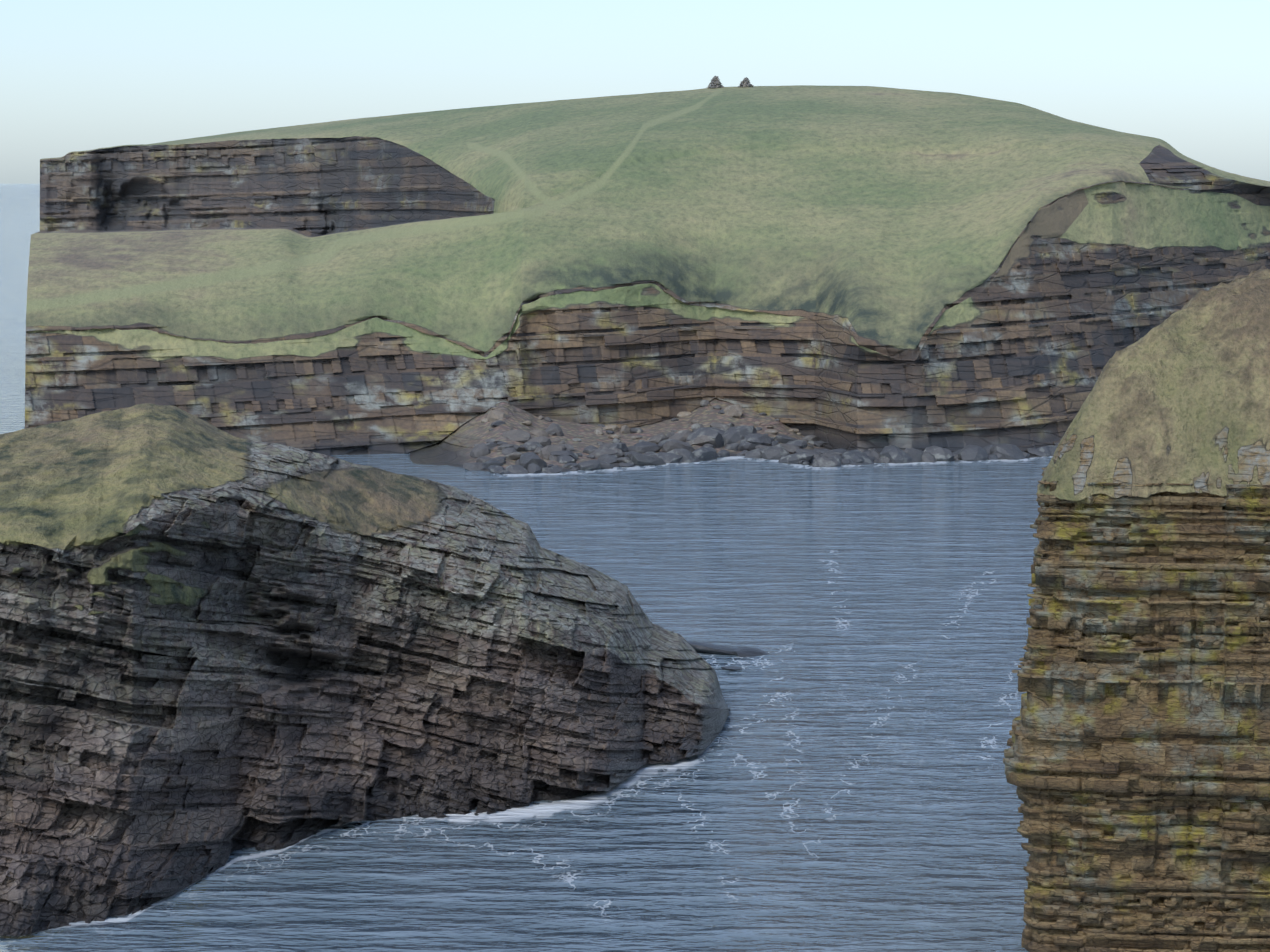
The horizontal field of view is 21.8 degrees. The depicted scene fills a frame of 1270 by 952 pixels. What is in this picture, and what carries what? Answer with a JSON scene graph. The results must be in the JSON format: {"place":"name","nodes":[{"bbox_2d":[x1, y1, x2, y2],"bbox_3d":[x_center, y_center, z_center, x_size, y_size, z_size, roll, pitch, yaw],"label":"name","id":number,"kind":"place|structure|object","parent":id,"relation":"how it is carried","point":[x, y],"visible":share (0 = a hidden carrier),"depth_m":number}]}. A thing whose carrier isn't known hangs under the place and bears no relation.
{"place":"outdoors","nodes":[
{"label":"outdoors","id":0,"kind":"place"},
{"bbox_2d":[0,184,39,433],"bbox_3d":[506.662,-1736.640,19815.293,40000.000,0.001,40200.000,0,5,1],"label":"sea","id":1,"kind":"structure","parent":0,"point":[19,214],"depth_m":961.72},
{"bbox_2d":[463,400,1058,670],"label":"rocks","id":2,"kind":"object","parent":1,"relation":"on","point":[749,441],"visible":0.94,"depth_m":375.75},
{"bbox_2d":[0,403,728,935],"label":"promontory","id":3,"kind":"structure","parent":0,"point":[218,647],"depth_m":164.45},
{"bbox_2d":[0,452,1052,951],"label":"sea","id":4,"kind":"structure","parent":0,"point":[840,782],"depth_m":174.16},
{"bbox_2d":[1003,467,1269,951],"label":"cliff face","id":5,"kind":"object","parent":4,"relation":"on","point":[1136,760],"visible":0.96,"depth_m":122.03},
{"bbox_2d":[1036,268,1269,500],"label":"grassy clifftop","id":6,"kind":"structure","parent":5,"relation":"on","point":[1182,395],"depth_m":123.01},
{"bbox_2d":[0,0,1269,183],"label":"sky","id":7,"kind":"structure","parent":0,"point":[1193,76]},
{"bbox_2d":[25,85,1269,471],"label":"headland","id":8,"kind":"structure","parent":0,"point":[865,269],"depth_m":407.51},
{"bbox_2d":[706,76,723,87],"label":"cairn","id":9,"kind":"object","parent":8,"relation":"on","point":[715,82],"visible":0.96,"depth_m":541.86},
{"bbox_2d":[738,77,753,86],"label":"cairn","id":10,"kind":"object","parent":8,"relation":"on","point":[745,82],"visible":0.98,"depth_m":541.33}
]}

